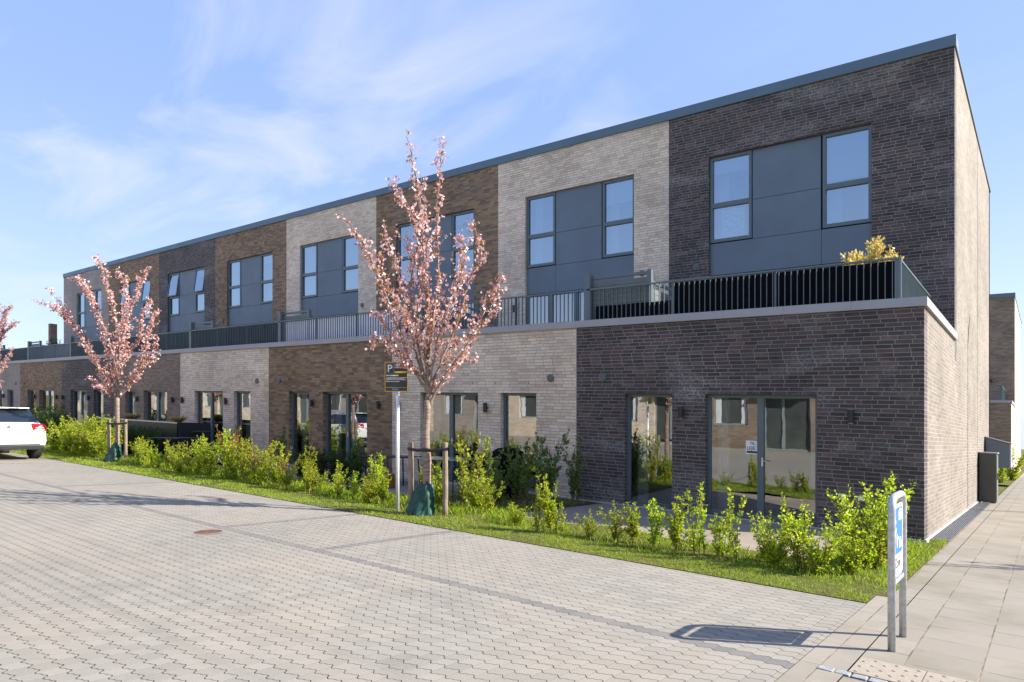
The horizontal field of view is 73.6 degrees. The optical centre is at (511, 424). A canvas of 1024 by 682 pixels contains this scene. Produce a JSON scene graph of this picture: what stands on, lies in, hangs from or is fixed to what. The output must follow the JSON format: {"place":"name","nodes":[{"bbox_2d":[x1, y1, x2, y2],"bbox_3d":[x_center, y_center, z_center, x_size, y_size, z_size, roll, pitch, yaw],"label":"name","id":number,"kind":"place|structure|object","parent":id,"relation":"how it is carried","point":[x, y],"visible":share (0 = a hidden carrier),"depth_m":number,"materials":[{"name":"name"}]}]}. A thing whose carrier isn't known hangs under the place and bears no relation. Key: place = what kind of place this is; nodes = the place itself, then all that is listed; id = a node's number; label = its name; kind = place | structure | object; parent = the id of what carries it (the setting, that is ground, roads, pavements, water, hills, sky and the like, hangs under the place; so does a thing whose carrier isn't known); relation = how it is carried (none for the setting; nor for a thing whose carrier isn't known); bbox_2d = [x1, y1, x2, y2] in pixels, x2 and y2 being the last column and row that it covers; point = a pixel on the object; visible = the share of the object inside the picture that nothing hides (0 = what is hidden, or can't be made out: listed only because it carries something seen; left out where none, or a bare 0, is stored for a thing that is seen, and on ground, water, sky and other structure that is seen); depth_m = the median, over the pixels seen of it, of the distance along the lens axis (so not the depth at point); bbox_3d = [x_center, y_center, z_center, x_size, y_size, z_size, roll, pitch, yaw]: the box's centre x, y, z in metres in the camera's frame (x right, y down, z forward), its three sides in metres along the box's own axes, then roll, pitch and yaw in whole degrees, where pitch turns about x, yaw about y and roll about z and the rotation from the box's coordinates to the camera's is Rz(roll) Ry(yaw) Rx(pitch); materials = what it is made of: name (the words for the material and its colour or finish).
{"place":"outdoors","nodes":[
{"label":"outdoors","id":0,"kind":"place"},
{"bbox_2d":[122,452,252,462],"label":"patio paving","id":1,"kind":"structure","parent":0,"point":[193,460],"depth_m":21.33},
{"bbox_2d":[142,426,162,456],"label":"hedge plant","id":2,"kind":"object","parent":1,"relation":"on","point":[154,440],"visible":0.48,"depth_m":20.81,"materials":[{"name":"green plant"}]},
{"bbox_2d":[96,417,210,459],"bbox_3d":[-12.389,0.425,23.490,6.500,1.388,1.350,0,0,38],"label":"long planter","id":3,"kind":"object","parent":1,"relation":"on","point":[175,429],"visible":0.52,"depth_m":21.48,"materials":[{"name":"black metal"}]},
{"bbox_2d":[216,464,480,495],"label":"patio paving","id":4,"kind":"structure","parent":0,"point":[403,489],"depth_m":15.88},
{"bbox_2d":[313,448,329,479],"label":"hedge plant","id":5,"kind":"object","parent":4,"relation":"on","point":[322,464],"visible":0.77,"depth_m":15.94,"materials":[{"name":"green plant"}]},
{"bbox_2d":[347,451,365,485],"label":"hedge plant","id":6,"kind":"object","parent":4,"relation":"on","point":[357,465],"visible":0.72,"depth_m":15.17,"materials":[{"name":"green plant"}]},
{"bbox_2d":[0,452,865,681],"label":"parking pavement","id":7,"kind":"structure","parent":0,"point":[107,575],"depth_m":5.76,"materials":[{"name":"concrete"}]},
{"bbox_2d":[0,407,46,458],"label":"parked car","id":8,"kind":"object","parent":7,"relation":"on","point":[22,428],"visible":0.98,"depth_m":18.45,"materials":[{"name":"paint"}]},
{"bbox_2d":[0,0,1023,448],"label":"sky","id":9,"kind":"structure","parent":0,"point":[128,127],"materials":[{"name":"blue"}]},
{"bbox_2d":[13,443,1023,681],"bbox_3d":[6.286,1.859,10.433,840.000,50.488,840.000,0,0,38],"label":"ground","id":10,"kind":"structure","parent":0,"point":[1001,488],"depth_m":9.25,"materials":[{"name":"concrete"}]},
{"bbox_2d":[0,262,108,406],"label":"terraced house","id":11,"kind":"structure","parent":10,"relation":"on","point":[76,300],"depth_m":39.91,"materials":[{"name":"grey brick"}]},
{"bbox_2d":[78,293,84,328],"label":"window","id":12,"kind":"structure","parent":11,"relation":"in","point":[81,298],"depth_m":41.35,"materials":[{"name":"grey glass"}]},
{"bbox_2d":[19,249,158,417],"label":"terraced house","id":13,"kind":"structure","parent":10,"relation":"on","point":[40,379],"depth_m":35.19,"materials":[{"name":"brown brick"}]},
{"bbox_2d":[61,233,214,426],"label":"terraced house","id":14,"kind":"structure","parent":10,"relation":"on","point":[186,282],"depth_m":32.29,"materials":[{"name":"brick"}]},
{"bbox_2d":[167,273,179,315],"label":"window","id":15,"kind":"structure","parent":14,"relation":"in","point":[169,294],"depth_m":34.09,"materials":[{"name":"grey glass"}]},
{"bbox_2d":[114,214,285,421],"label":"terraced house","id":16,"kind":"structure","parent":10,"relation":"on","point":[250,273],"depth_m":28.92,"materials":[{"name":"brick"}]},
{"bbox_2d":[81,332,187,355],"bbox_3d":[-16.053,-3.232,28.535,10.500,1.063,0.042,0,0,38],"label":"privacy screen","id":17,"kind":"object","parent":16,"relation":"attached to","point":[95,346],"visible":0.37,"depth_m":26.81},
{"bbox_2d":[228,259,240,307],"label":"window","id":18,"kind":"structure","parent":16,"relation":"in","point":[230,287],"depth_m":30.83,"materials":[{"name":"grey glass"}]},
{"bbox_2d":[179,190,375,462],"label":"terraced house","id":19,"kind":"structure","parent":10,"relation":"on","point":[329,272],"depth_m":24.92,"materials":[{"name":"beige brick"}]},
{"bbox_2d":[198,391,222,454],"bbox_3d":[-10.419,-0.058,23.737,1.920,2.251,0.132,0,0,38],"label":"patio door","id":20,"kind":"structure","parent":19,"relation":"in","point":[212,392],"depth_m":23.74,"materials":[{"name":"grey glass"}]},
{"bbox_2d":[195,323,277,347],"bbox_3d":[-9.552,-2.954,23.416,5.450,0.893,0.041,0,0,38],"label":"privacy screen","id":21,"kind":"object","parent":19,"relation":"attached to","point":[238,335],"visible":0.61,"depth_m":23.00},
{"bbox_2d":[301,243,317,298],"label":"window","id":22,"kind":"structure","parent":19,"relation":"in","point":[303,275],"depth_m":27.24,"materials":[{"name":"grey glass"}]},
{"bbox_2d":[343,235,357,292],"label":"window","id":23,"kind":"structure","parent":19,"relation":"in","point":[345,268],"depth_m":25.81,"materials":[{"name":"grey glass"}]},
{"bbox_2d":[268,157,497,473],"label":"terraced house","id":24,"kind":"structure","parent":10,"relation":"on","point":[328,394],"depth_m":21.17,"materials":[{"name":"brown brick"}]},
{"bbox_2d":[286,311,397,340],"bbox_3d":[-5.035,-2.761,19.858,5.250,0.886,0.060,0,0,38],"label":"privacy screen","id":25,"kind":"object","parent":24,"relation":"attached to","point":[341,327],"visible":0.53,"depth_m":19.81,"materials":[{"name":"metal"}]},
{"bbox_2d":[326,392,366,471],"bbox_3d":[-4.605,0.191,19.159,1.940,2.252,0.132,0,0,38],"label":"patio door","id":26,"kind":"structure","parent":24,"relation":"in","point":[348,394],"depth_m":19.17,"materials":[{"name":"grey metal"}]},
{"bbox_2d":[398,222,418,285],"bbox_3d":[-3.574,-5.888,23.676,1.022,2.127,0.098,0,0,38],"label":"window","id":27,"kind":"structure","parent":24,"relation":"in","point":[405,258],"depth_m":23.87,"materials":[{"name":"grey glass"}]},
{"bbox_2d":[452,209,473,278],"bbox_3d":[-1.536,-5.801,22.071,0.990,2.126,0.098,0,0,38],"label":"window","id":28,"kind":"structure","parent":24,"relation":"in","point":[454,250],"depth_m":22.31,"materials":[{"name":"grey glass"}]},
{"bbox_2d":[15,450,886,602],"bbox_3d":[-27.595,0.342,31.924,80.171,2.746,1.910,0,0,38],"label":"lawn strip","id":29,"kind":"object","parent":10,"relation":"on","point":[831,592],"visible":0.41,"depth_m":8.69,"materials":[{"name":"plant"}]},
{"bbox_2d":[0,303,19,387],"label":"cherry tree","id":30,"kind":"object","parent":29,"relation":"on","point":[6,312],"visible":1,"depth_m":24.93,"materials":[{"name":"pink plant"}]},
{"bbox_2d":[47,420,87,453],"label":"leafy shrub","id":31,"kind":"object","parent":29,"relation":"on","point":[70,442],"visible":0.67,"depth_m":20.91,"materials":[{"name":"green plant"}]},
{"bbox_2d":[67,413,107,456],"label":"leafy shrub","id":32,"kind":"object","parent":29,"relation":"on","point":[84,447],"visible":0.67,"depth_m":20.19,"materials":[{"name":"green plant"}]},
{"bbox_2d":[34,254,160,444],"bbox_3d":[-11.209,-1.810,19.059,3.219,5.962,1.761,0,0,1],"label":"cherry tree","id":33,"kind":"object","parent":29,"relation":"on","point":[120,350],"visible":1,"depth_m":18.94,"materials":[{"name":"pink plant"}]},
{"bbox_2d":[85,426,123,457],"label":"leafy shrub","id":34,"kind":"object","parent":29,"relation":"on","point":[100,451],"visible":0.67,"depth_m":19.45,"materials":[{"name":"green plant"}]},
{"bbox_2d":[102,442,121,461],"bbox_3d":[-11.082,0.795,18.987,0.563,0.595,0.482,0,0,38],"label":"watering bag","id":35,"kind":"object","parent":29,"relation":"on","point":[114,451],"visible":0.88,"depth_m":18.86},
{"bbox_2d":[106,419,127,458],"bbox_3d":[-10.970,0.561,18.962,0.745,1.400,0.154,0,0,19],"label":"tree support","id":36,"kind":"object","parent":29,"relation":"on","point":[109,423],"visible":0.85,"depth_m":18.91,"materials":[{"name":"brown wood"}]},
{"bbox_2d":[191,433,228,474],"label":"leafy shrub","id":37,"kind":"object","parent":29,"relation":"on","point":[208,464],"visible":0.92,"depth_m":15.79,"materials":[{"name":"green plant"}]},
{"bbox_2d":[215,430,252,477],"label":"leafy shrub","id":38,"kind":"object","parent":29,"relation":"on","point":[228,456],"visible":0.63,"depth_m":15.21,"materials":[{"name":"green plant"}]},
{"bbox_2d":[231,435,252,480],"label":"leafy shrub","id":39,"kind":"object","parent":29,"relation":"on","point":[244,469],"visible":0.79,"depth_m":15.00,"materials":[{"name":"green plant"}]},
{"bbox_2d":[240,438,279,481],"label":"leafy shrub","id":40,"kind":"object","parent":29,"relation":"on","point":[252,466],"visible":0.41,"depth_m":14.77,"materials":[{"name":"green plant"}]},
{"bbox_2d":[256,442,292,486],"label":"leafy shrub","id":41,"kind":"object","parent":29,"relation":"on","point":[272,471],"visible":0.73,"depth_m":14.25,"materials":[{"name":"green plant"}]},
{"bbox_2d":[271,456,299,489],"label":"leafy shrub","id":42,"kind":"object","parent":29,"relation":"on","point":[286,480],"visible":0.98,"depth_m":13.89,"materials":[{"name":"green plant"}]},
{"bbox_2d":[302,461,318,491],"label":"leafy shrub","id":43,"kind":"object","parent":29,"relation":"on","point":[310,482],"visible":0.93,"depth_m":13.39,"materials":[{"name":"green plant"}]},
{"bbox_2d":[360,475,375,502],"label":"leafy shrub","id":44,"kind":"object","parent":29,"relation":"on","point":[368,493],"visible":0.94,"depth_m":12.10,"materials":[{"name":"green plant"}]},
{"bbox_2d":[366,451,386,498],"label":"leafy shrub","id":45,"kind":"object","parent":29,"relation":"on","point":[376,474],"visible":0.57,"depth_m":12.53,"materials":[{"name":"green plant"}]},
{"bbox_2d":[376,469,392,503],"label":"leafy shrub","id":46,"kind":"object","parent":29,"relation":"on","point":[382,492],"visible":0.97,"depth_m":12.11,"materials":[{"name":"green plant"}]},
{"bbox_2d":[385,362,407,510],"bbox_3d":[-1.913,0.309,11.347,0.380,2.680,0.073,0,0,0],"label":"parking sign","id":47,"kind":"object","parent":29,"relation":"on","point":[396,379],"visible":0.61,"depth_m":11.31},
{"bbox_2d":[336,130,508,483],"bbox_3d":[-1.366,-1.620,11.001,2.805,6.416,1.826,0,0,-8],"label":"cherry tree","id":48,"kind":"object","parent":29,"relation":"on","point":[458,359],"visible":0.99,"depth_m":11.00,"materials":[{"name":"pink plant"}]},
{"bbox_2d":[404,480,435,516],"bbox_3d":[-1.486,1.206,11.049,0.563,0.595,0.482,0,0,38],"label":"watering bag","id":49,"kind":"object","parent":48,"relation":"attached to","point":[421,503],"visible":0.9,"depth_m":10.92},
{"bbox_2d":[407,442,447,514],"bbox_3d":[-1.373,0.982,11.025,0.745,1.380,0.154,0,0,19],"label":"tree support","id":50,"kind":"object","parent":29,"relation":"on","point":[443,449],"visible":0.85,"depth_m":10.94,"materials":[{"name":"brown wood"}]},
{"bbox_2d":[431,460,449,508],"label":"leafy shrub","id":51,"kind":"object","parent":29,"relation":"on","point":[437,490],"visible":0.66,"depth_m":11.72,"materials":[{"name":"green plant"}]},
{"bbox_2d":[453,432,491,506],"bbox_3d":[-0.696,0.833,11.747,0.675,1.390,0.572,0,0,3],"label":"leafy shrub","id":52,"kind":"object","parent":29,"relation":"on","point":[462,467],"visible":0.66,"depth_m":11.77,"materials":[{"name":"green plant"}]},
{"bbox_2d":[454,467,494,509],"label":"leafy shrub","id":53,"kind":"object","parent":29,"relation":"on","point":[472,497],"visible":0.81,"depth_m":11.43,"materials":[{"name":"green plant"}]},
{"bbox_2d":[477,478,504,514],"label":"leafy shrub","id":54,"kind":"object","parent":29,"relation":"on","point":[490,497],"visible":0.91,"depth_m":11.10,"materials":[{"name":"green plant"}]},
{"bbox_2d":[506,501,532,525],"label":"leafy shrub","id":55,"kind":"object","parent":29,"relation":"on","point":[515,519],"visible":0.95,"depth_m":10.18,"materials":[{"name":"green plant"}]},
{"bbox_2d":[535,473,558,532],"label":"leafy shrub","id":56,"kind":"object","parent":29,"relation":"on","point":[548,515],"visible":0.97,"depth_m":9.65,"materials":[{"name":"green plant"}]},
{"bbox_2d":[599,501,627,539],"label":"leafy shrub","id":57,"kind":"object","parent":29,"relation":"on","point":[615,534],"visible":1,"depth_m":9.19,"materials":[{"name":"green plant"}]},
{"bbox_2d":[624,501,644,542],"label":"leafy shrub","id":58,"kind":"object","parent":29,"relation":"on","point":[633,526],"visible":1,"depth_m":9.13,"materials":[{"name":"green plant"}]},
{"bbox_2d":[643,498,666,548],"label":"leafy shrub","id":59,"kind":"object","parent":29,"relation":"on","point":[654,532],"visible":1,"depth_m":8.82,"materials":[{"name":"green plant"}]},
{"bbox_2d":[664,495,689,550],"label":"leafy shrub","id":60,"kind":"object","parent":29,"relation":"on","point":[675,535],"visible":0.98,"depth_m":8.70,"materials":[{"name":"green plant"}]},
{"bbox_2d":[685,482,709,554],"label":"leafy shrub","id":61,"kind":"object","parent":29,"relation":"on","point":[701,539],"visible":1,"depth_m":8.45,"materials":[{"name":"green plant"}]},
{"bbox_2d":[708,511,731,555],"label":"leafy shrub","id":62,"kind":"object","parent":29,"relation":"on","point":[718,546],"visible":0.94,"depth_m":8.34,"materials":[{"name":"green plant"}]},
{"bbox_2d":[723,487,746,559],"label":"leafy shrub","id":63,"kind":"object","parent":29,"relation":"on","point":[730,543],"visible":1,"depth_m":8.12,"materials":[{"name":"green plant"}]},
{"bbox_2d":[750,522,787,561],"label":"leafy shrub","id":64,"kind":"object","parent":29,"relation":"on","point":[761,550],"visible":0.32,"depth_m":8.19,"materials":[{"name":"green plant"}]},
{"bbox_2d":[747,510,809,567],"bbox_3d":[3.048,1.323,7.831,0.647,0.704,0.669,0,0,28],"label":"leafy shrub","id":65,"kind":"object","parent":29,"relation":"on","point":[778,552],"visible":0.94,"depth_m":7.81,"materials":[{"name":"green plant"}]},
{"bbox_2d":[777,492,816,570],"bbox_3d":[3.231,1.236,7.821,0.495,0.904,0.413,0,0,-7],"label":"leafy shrub","id":66,"kind":"object","parent":29,"relation":"on","point":[795,556],"visible":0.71,"depth_m":7.76,"materials":[{"name":"green plant"}]},
{"bbox_2d":[781,508,851,575],"bbox_3d":[3.377,1.329,7.634,0.657,0.725,0.679,0,0,-2],"label":"leafy shrub","id":67,"kind":"object","parent":29,"relation":"on","point":[817,561],"visible":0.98,"depth_m":7.53,"materials":[{"name":"green plant"}]},
{"bbox_2d":[827,521,878,574],"bbox_3d":[3.825,1.385,7.634,0.590,0.642,0.314,0,0,11],"label":"leafy shrub","id":68,"kind":"object","parent":29,"relation":"on","point":[847,559],"visible":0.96,"depth_m":7.61,"materials":[{"name":"green plant"}]},
{"bbox_2d":[826,484,914,569],"bbox_3d":[4.194,1.198,8.029,0.796,1.064,0.823,0,0,-18],"label":"leafy shrub","id":69,"kind":"object","parent":29,"relation":"on","point":[868,562],"visible":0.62,"depth_m":8.00,"materials":[{"name":"green plant"}]},
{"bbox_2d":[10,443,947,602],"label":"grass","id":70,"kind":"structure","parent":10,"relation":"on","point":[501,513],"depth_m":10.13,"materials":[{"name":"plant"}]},
{"bbox_2d":[404,493,600,512],"bbox_3d":[-0.069,1.521,13.516,2.590,0.172,3.218,0,0,38],"label":"planting bed","id":71,"kind":"object","parent":10,"relation":"on","point":[451,499],"visible":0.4,"depth_m":13.45,"materials":[{"name":"soil"}]},
{"bbox_2d":[481,435,503,506],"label":"leafy shrub","id":72,"kind":"object","parent":71,"relation":"on","point":[489,469],"visible":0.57,"depth_m":12.34,"materials":[{"name":"green plant"}]},
{"bbox_2d":[484,459,516,505],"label":"leafy shrub","id":73,"kind":"object","parent":71,"relation":"on","point":[503,491],"visible":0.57,"depth_m":12.70,"materials":[{"name":"green plant"}]},
{"bbox_2d":[490,447,523,496],"bbox_3d":[-0.104,0.975,14.197,0.684,1.000,0.547,0,0,38],"label":"covered barbecue","id":74,"kind":"object","parent":71,"relation":"on","point":[503,457],"visible":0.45,"depth_m":13.93,"materials":[{"name":"black fabric"}]},
{"bbox_2d":[502,438,536,505],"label":"leafy shrub","id":75,"kind":"object","parent":71,"relation":"on","point":[519,489],"visible":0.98,"depth_m":12.79,"materials":[{"name":"green plant"}]},
{"bbox_2d":[532,429,569,497],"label":"leafy shrub","id":76,"kind":"object","parent":71,"relation":"on","point":[552,473],"visible":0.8,"depth_m":12.88,"materials":[{"name":"green plant"}]},
{"bbox_2d":[562,435,587,504],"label":"leafy shrub","id":77,"kind":"object","parent":71,"relation":"on","point":[573,485],"visible":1,"depth_m":13.43,"materials":[{"name":"green plant"}]},
{"bbox_2d":[391,111,668,499],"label":"terraced house","id":78,"kind":"structure","parent":10,"relation":"on","point":[573,211],"depth_m":18.17,"materials":[{"name":"beige brick"}]},
{"bbox_2d":[423,393,477,483],"bbox_3d":[-1.478,0.325,16.697,1.920,2.251,0.132,0,0,38],"label":"patio door","id":79,"kind":"structure","parent":78,"relation":"in","point":[451,395],"depth_m":16.70,"materials":[{"name":"grey metal"}]},
{"bbox_2d":[504,393,535,491],"bbox_3d":[0.224,0.397,15.391,1.010,2.221,0.070,0,0,38],"label":"patio window","id":80,"kind":"structure","parent":78,"relation":"in","point":[505,394],"depth_m":15.65,"materials":[{"name":"grey metal"}]},
{"bbox_2d":[527,192,555,268],"bbox_3d":[0.873,-5.698,20.175,1.022,2.127,0.098,0,0,38],"label":"window","id":81,"kind":"structure","parent":78,"relation":"in","point":[553,233],"depth_m":20.14,"materials":[{"name":"grey glass"}]},
{"bbox_2d":[527,292,575,323],"bbox_3d":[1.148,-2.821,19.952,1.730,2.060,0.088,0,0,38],"label":"balcony railing","id":82,"kind":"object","parent":78,"relation":"in","point":[550,296],"depth_m":19.92,"materials":[{"name":"grey"}]},
{"bbox_2d":[603,175,633,257],"bbox_3d":[2.911,-5.610,18.570,0.990,2.126,0.098,0,0,38],"label":"window","id":83,"kind":"structure","parent":78,"relation":"in","point":[629,220],"depth_m":18.64,"materials":[{"name":"grey glass"}]},
{"bbox_2d":[575,34,990,542],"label":"terraced house","id":84,"kind":"structure","parent":10,"relation":"on","point":[823,168],"depth_m":14.06,"materials":[{"name":"brick"}]},
{"bbox_2d":[594,300,670,319],"bbox_3d":[2.433,-2.276,13.978,1.760,0.439,0.040,0,0,38],"label":"privacy screen","id":85,"kind":"object","parent":84,"relation":"attached to","point":[633,309],"visible":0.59,"depth_m":13.93,"materials":[{"name":"black metal"}]},
{"bbox_2d":[627,394,671,507],"bbox_3d":[2.730,0.504,13.418,1.020,2.221,0.070,0,0,38],"label":"patio window","id":86,"kind":"structure","parent":84,"relation":"in","point":[629,396],"depth_m":13.67,"materials":[{"name":"grey metal"}]},
{"bbox_2d":[710,150,752,243],"bbox_3d":[5.336,-5.507,16.661,1.022,2.127,0.098,0,0,38],"label":"window","id":87,"kind":"structure","parent":84,"relation":"in","point":[749,200],"depth_m":16.61,"materials":[{"name":"black metal"}]},
{"bbox_2d":[722,207,744,237],"bbox_3d":[5.417,-4.938,16.733,0.560,0.699,0.016,0,0,38],"label":"window pane","id":88,"kind":"object","parent":84,"relation":"attached to","point":[733,221],"visible":1,"depth_m":16.73,"materials":[{"name":"glass"}]},
{"bbox_2d":[707,395,816,524],"bbox_3d":[4.387,0.576,12.079,1.940,2.252,0.132,0,0,38],"label":"patio door","id":89,"kind":"structure","parent":84,"relation":"in","point":[761,461],"depth_m":12.08,"materials":[{"name":"grey metal"}]},
{"bbox_2d":[675,261,894,313],"bbox_3d":[4.673,-2.345,12.215,3.860,0.840,0.023,0,0,38],"label":"balcony railing","id":90,"kind":"object","parent":84,"relation":"attached to","point":[826,285],"visible":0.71,"depth_m":12.00,"materials":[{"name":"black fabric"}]},
{"bbox_2d":[823,124,871,228],"bbox_3d":[7.374,-5.419,15.056,0.990,2.126,0.098,0,0,38],"label":"window","id":91,"kind":"structure","parent":84,"relation":"in","point":[868,180],"depth_m":15.01,"materials":[{"name":"black metal"}]},
{"bbox_2d":[840,235,903,265],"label":"potted shrub","id":92,"kind":"object","parent":84,"relation":"in","point":[876,248],"visible":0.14,"depth_m":11.47,"materials":[{"name":"yellow plant"}]},
{"bbox_2d":[985,436,1013,467],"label":"letter boxes","id":93,"kind":"object","parent":84,"relation":"attached to","point":[1003,449],"visible":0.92,"depth_m":19.62,"materials":[{"name":"metal"}]},
{"bbox_2d":[817,665,887,681],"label":"granite sett strip","id":94,"kind":"object","parent":10,"relation":"on","point":[848,674],"visible":0.61,"depth_m":4.41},
{"bbox_2d":[839,473,1023,681],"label":"footpath","id":95,"kind":"structure","parent":10,"relation":"on","point":[965,613],"depth_m":6.40,"materials":[{"name":"concrete"}]},
{"bbox_2d":[887,490,906,651],"bbox_3d":[2.899,1.181,5.145,0.054,1.347,0.534,0,0,38],"label":"zone sign","id":96,"kind":"object","parent":95,"relation":"on","point":[896,543],"visible":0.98,"depth_m":5.04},
{"bbox_2d":[848,657,972,681],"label":"tactile paving","id":97,"kind":"structure","parent":95,"relation":"on","point":[877,669],"depth_m":4.48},
{"bbox_2d":[978,452,998,502],"bbox_3d":[12.665,1.396,18.170,0.412,1.340,0.710,0,0,38],"label":"utility cabinet","id":98,"kind":"object","parent":95,"relation":"on","point":[988,476],"visible":1,"depth_m":17.92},
{"bbox_2d":[930,502,989,542],"bbox_3d":[9.502,1.953,14.259,0.258,0.323,9.330,0,0,38],"label":"gravel strip","id":99,"kind":"object","parent":10,"relation":"on","point":[951,531],"visible":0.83,"depth_m":12.92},
{"bbox_2d":[990,292,1021,476],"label":"terraced house","id":100,"kind":"structure","parent":10,"relation":"on","point":[1005,371],"depth_m":36.86,"materials":[{"name":"brick"}]},
{"bbox_2d":[518,503,847,557],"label":"patio paving","id":101,"kind":"structure","parent":0,"point":[746,537],"depth_m":11.36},
{"bbox_2d":[775,595,909,681],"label":"border path","id":102,"kind":"structure","parent":0,"point":[846,644],"depth_m":5.02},
{"bbox_2d":[809,540,934,570],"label":"corner lawn","id":103,"kind":"structure","parent":0,"point":[907,540],"depth_m":9.82,"materials":[{"name":"plant"}]},
{"bbox_2d":[834,493,907,568],"bbox_3d":[4.276,1.295,8.149,0.734,0.880,0.759,0,0,-43],"label":"leafy shrub","id":104,"kind":"object","parent":103,"relation":"on","point":[880,549],"visible":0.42,"depth_m":8.06,"materials":[{"name":"green plant"}]},
{"bbox_2d":[857,470,915,563],"bbox_3d":[4.531,1.158,8.328,0.807,1.190,0.430,0,0,-6],"label":"leafy shrub","id":105,"kind":"object","parent":103,"relation":"on","point":[886,484],"visible":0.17,"depth_m":8.35,"materials":[{"name":"green plant"}]},
{"bbox_2d":[877,541,944,596],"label":"side lawn","id":106,"kind":"structure","parent":0,"point":[909,576],"depth_m":8.27,"materials":[{"name":"plant"}]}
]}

